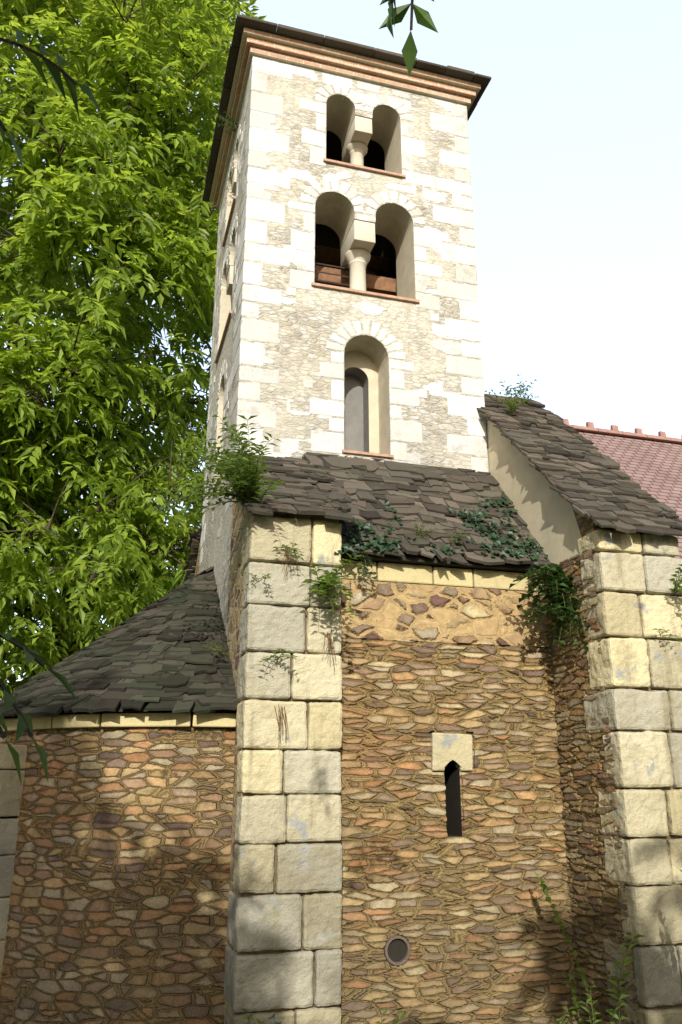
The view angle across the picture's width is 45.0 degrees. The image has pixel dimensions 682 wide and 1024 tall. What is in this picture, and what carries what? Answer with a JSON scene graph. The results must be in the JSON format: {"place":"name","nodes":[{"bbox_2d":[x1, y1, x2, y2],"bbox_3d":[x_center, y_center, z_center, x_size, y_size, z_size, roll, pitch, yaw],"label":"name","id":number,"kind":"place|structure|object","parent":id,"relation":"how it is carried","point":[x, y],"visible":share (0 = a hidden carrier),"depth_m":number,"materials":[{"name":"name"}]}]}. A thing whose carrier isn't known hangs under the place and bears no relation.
{"place":"outdoors","nodes":[
{"label":"outdoors","id":0,"kind":"place"},
{"bbox_2d":[0,252,208,698],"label":"tree","id":1,"kind":"object","parent":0,"point":[114,606],"depth_m":13.97,"materials":[{"name":"green plant"}]},
{"bbox_2d":[0,0,265,699],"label":"tree","id":2,"kind":"object","parent":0,"point":[90,214],"depth_m":15.43,"materials":[{"name":"green plant"}]},
{"bbox_2d":[182,526,201,582],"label":"buttress cap lauzes","id":3,"kind":"object","parent":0,"point":[189,567],"visible":0.11,"depth_m":11.95,"materials":[{"name":"grey stone"}]},
{"bbox_2d":[0,0,437,785],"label":"leaves","id":4,"kind":"object","parent":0,"point":[396,16],"depth_m":2.41,"materials":[{"name":"green plant"}]},
{"bbox_2d":[0,0,681,681],"label":"sky","id":5,"kind":"structure","parent":0,"point":[575,131],"materials":[{"name":"white"}]},
{"bbox_2d":[339,266,369,273],"bbox_3d":[0.174,-3.177,11.683,0.820,0.830,0.820,5,-19,-15],"label":"bell","id":6,"kind":"object","parent":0,"point":[367,270],"visible":0.03,"depth_m":11.59,"materials":[{"name":"brown metal"}]},
{"bbox_2d":[578,431,681,558],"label":"nave roof tiles","id":7,"kind":"object","parent":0,"point":[653,468],"depth_m":11.60,"materials":[{"name":"tile"}]},
{"bbox_2d":[563,418,681,443],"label":"ridge tiles","id":8,"kind":"object","parent":7,"relation":"on","point":[637,434],"visible":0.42,"depth_m":12.42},
{"label":"ground","id":9,"kind":"structure","parent":0,"visible":0},
{"bbox_2d":[0,725,235,1023],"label":"apse wall","id":10,"kind":"structure","parent":9,"relation":"on","point":[102,849],"depth_m":6.97,"materials":[{"name":"brown stone"}]},
{"bbox_2d":[0,745,26,980],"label":"stone buttress","id":11,"kind":"structure","parent":10,"relation":"attached to","point":[11,788],"depth_m":7.36,"materials":[{"name":"beige stone"}]},
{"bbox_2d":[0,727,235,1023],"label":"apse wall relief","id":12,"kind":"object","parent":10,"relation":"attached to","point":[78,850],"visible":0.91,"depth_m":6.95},
{"bbox_2d":[0,713,235,731],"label":"stone cornice","id":13,"kind":"structure","parent":10,"relation":"on","point":[220,720],"depth_m":7.27,"materials":[{"name":"beige stone"}]},
{"bbox_2d":[4,702,236,718],"bbox_3d":[-2.734,1.521,9.464,2.420,1.845,4.840,5,-19,-15],"label":"roof edge","id":14,"kind":"object","parent":10,"relation":"on","point":[118,710],"visible":0.12,"depth_m":7.36,"materials":[{"name":"grey stone"}]},
{"bbox_2d":[0,566,238,716],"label":"apse roof lauzes","id":15,"kind":"object","parent":14,"relation":"on","point":[156,656],"visible":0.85,"depth_m":7.94,"materials":[{"name":"grey stone"}]},
{"bbox_2d":[188,532,201,713],"bbox_3d":[-1.762,3.247,11.521,0.832,5.770,1.260,5,-19,-15],"label":"buttress","id":16,"kind":"object","parent":9,"relation":"on","point":[197,570],"visible":0.07,"depth_m":11.79,"materials":[{"name":"grey stone"}]},
{"bbox_2d":[223,491,342,1023],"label":"buttress","id":17,"kind":"object","parent":9,"relation":"on","point":[241,516],"depth_m":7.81,"materials":[{"name":"beige stone"}]},
{"bbox_2d":[240,523,337,1012],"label":"mortar joints","id":18,"kind":"object","parent":17,"relation":"attached to","point":[290,699],"visible":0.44,"depth_m":6.80,"materials":[{"name":"beige concrete"}]},
{"bbox_2d":[230,451,365,521],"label":"buttress cap lauzes","id":19,"kind":"object","parent":17,"relation":"on","point":[306,488],"visible":0.76,"depth_m":7.96,"materials":[{"name":"grey stone"}]},
{"bbox_2d":[274,546,340,748],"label":"dry stalks","id":20,"kind":"object","parent":17,"relation":"attached to","point":[329,636],"visible":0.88,"depth_m":7.20,"materials":[{"name":"plant"}]},
{"bbox_2d":[192,712,475,966],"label":"chancel wall","id":21,"kind":"structure","parent":9,"relation":"on","point":[453,783],"depth_m":7.54,"materials":[{"name":"beige stone"}]},
{"bbox_2d":[200,55,487,634],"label":"tower","id":22,"kind":"structure","parent":21,"relation":"on","point":[310,322],"depth_m":10.23,"materials":[{"name":"stone"}]},
{"bbox_2d":[226,116,374,294],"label":"columns","id":23,"kind":"structure","parent":22,"relation":"on","point":[358,245],"depth_m":10.60,"materials":[{"name":"stone"}]},
{"bbox_2d":[211,158,419,493],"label":"window sills","id":24,"kind":"structure","parent":22,"relation":"attached to","point":[369,169],"depth_m":10.49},
{"bbox_2d":[314,262,349,285],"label":"louvres","id":25,"kind":"object","parent":22,"relation":"on","point":[332,274],"visible":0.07,"depth_m":10.64,"materials":[{"name":"wood"}]},
{"bbox_2d":[199,57,488,564],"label":"stone blocks","id":26,"kind":"structure","parent":22,"relation":"attached to","point":[249,353],"depth_m":10.21,"materials":[{"name":"beige stone"}]},
{"bbox_2d":[209,27,480,207],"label":"tower corbel courses","id":27,"kind":"object","parent":22,"relation":"attached to","point":[324,59],"visible":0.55,"depth_m":11.14,"materials":[{"name":"beige stone"}]},
{"bbox_2d":[202,14,490,202],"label":"tower roof","id":28,"kind":"structure","parent":22,"relation":"on","point":[242,22],"depth_m":11.12,"materials":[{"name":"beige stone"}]},
{"bbox_2d":[314,245,396,295],"bbox_3d":[-0.121,-2.806,11.690,1.660,2.070,1.730,5,-19,-15],"label":"bell frame","id":29,"kind":"object","parent":22,"relation":"on","point":[378,280],"visible":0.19,"depth_m":11.28,"materials":[{"name":"brown wood"}]},
{"bbox_2d":[209,111,589,649],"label":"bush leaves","id":30,"kind":"object","parent":22,"relation":"attached to","point":[561,580],"visible":0.95,"depth_m":7.72,"materials":[{"name":"green plant"}]},
{"bbox_2d":[384,935,409,965],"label":"vent wall","id":31,"kind":"structure","parent":21,"relation":"attached to","point":[397,950],"depth_m":6.87,"materials":[{"name":"metal"}]},
{"bbox_2d":[302,456,539,572],"bbox_3d":[0.830,0.098,8.688,2.299,1.670,1.160,5,-19,-15],"label":"roof edge","id":32,"kind":"object","parent":21,"relation":"on","point":[419,559],"visible":0.15,"depth_m":7.98,"materials":[{"name":"grey stone"}]},
{"bbox_2d":[303,452,550,566],"bbox_3d":[0.915,-0.068,8.737,2.463,1.610,1.407,5,-19,-15],"label":"roof","id":33,"kind":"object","parent":21,"relation":"on","point":[417,494],"visible":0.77,"depth_m":8.68,"materials":[{"name":"grey stone"}]},
{"bbox_2d":[334,493,547,588],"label":"ivy leaves","id":34,"kind":"object","parent":33,"relation":"attached to","point":[347,548],"visible":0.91,"depth_m":8.18,"materials":[{"name":"green plant"}]},
{"bbox_2d":[340,560,542,591],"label":"stone cornice","id":35,"kind":"structure","parent":21,"relation":"on","point":[430,575],"depth_m":8.01,"materials":[{"name":"beige stone"}]},
{"bbox_2d":[339,579,548,646],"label":"rubble stone wall","id":36,"kind":"structure","parent":21,"relation":"attached to","point":[405,611],"depth_m":7.90,"materials":[{"name":"beige stone"}]},
{"bbox_2d":[431,733,472,770],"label":"slit window dressings","id":37,"kind":"structure","parent":21,"relation":"attached to","point":[447,748],"depth_m":7.50,"materials":[{"name":"beige stone"}]},
{"bbox_2d":[339,637,580,1023],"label":"stone wall","id":38,"kind":"structure","parent":21,"relation":"attached to","point":[470,916],"depth_m":7.26,"materials":[{"name":"brown stone"}]},
{"bbox_2d":[150,113,681,1023],"bbox_3d":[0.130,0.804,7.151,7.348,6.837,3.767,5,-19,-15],"label":"weed leaves","id":39,"kind":"object","parent":9,"relation":"on","point":[328,582],"visible":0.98,"depth_m":7.23,"materials":[{"name":"green plant"}]},
{"bbox_2d":[574,511,669,1007],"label":"gable wall","id":40,"kind":"structure","parent":9,"relation":"on","point":[586,525],"depth_m":7.64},
{"bbox_2d":[485,417,581,563],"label":"buttress side wall","id":41,"kind":"structure","parent":40,"relation":"attached to","point":[546,514],"depth_m":8.68,"materials":[{"name":"beige paint"}]},
{"bbox_2d":[477,394,681,535],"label":"gable cap lauzes","id":42,"kind":"object","parent":40,"relation":"on","point":[584,477],"visible":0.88,"depth_m":8.56,"materials":[{"name":"grey stone"}]},
{"bbox_2d":[542,548,639,1023],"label":"stone wall","id":43,"kind":"structure","parent":40,"relation":"attached to","point":[595,896],"depth_m":7.25,"materials":[{"name":"brown stone"}]},
{"bbox_2d":[577,530,681,1023],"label":"stone buttress","id":44,"kind":"structure","parent":40,"relation":"attached to","point":[650,756],"depth_m":6.99,"materials":[{"name":"beige stone"}]},
{"bbox_2d":[599,551,681,1008],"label":"mortar joints","id":45,"kind":"object","parent":40,"relation":"attached to","point":[662,789],"visible":0.1,"depth_m":7.03,"materials":[{"name":"beige concrete"}]}
]}

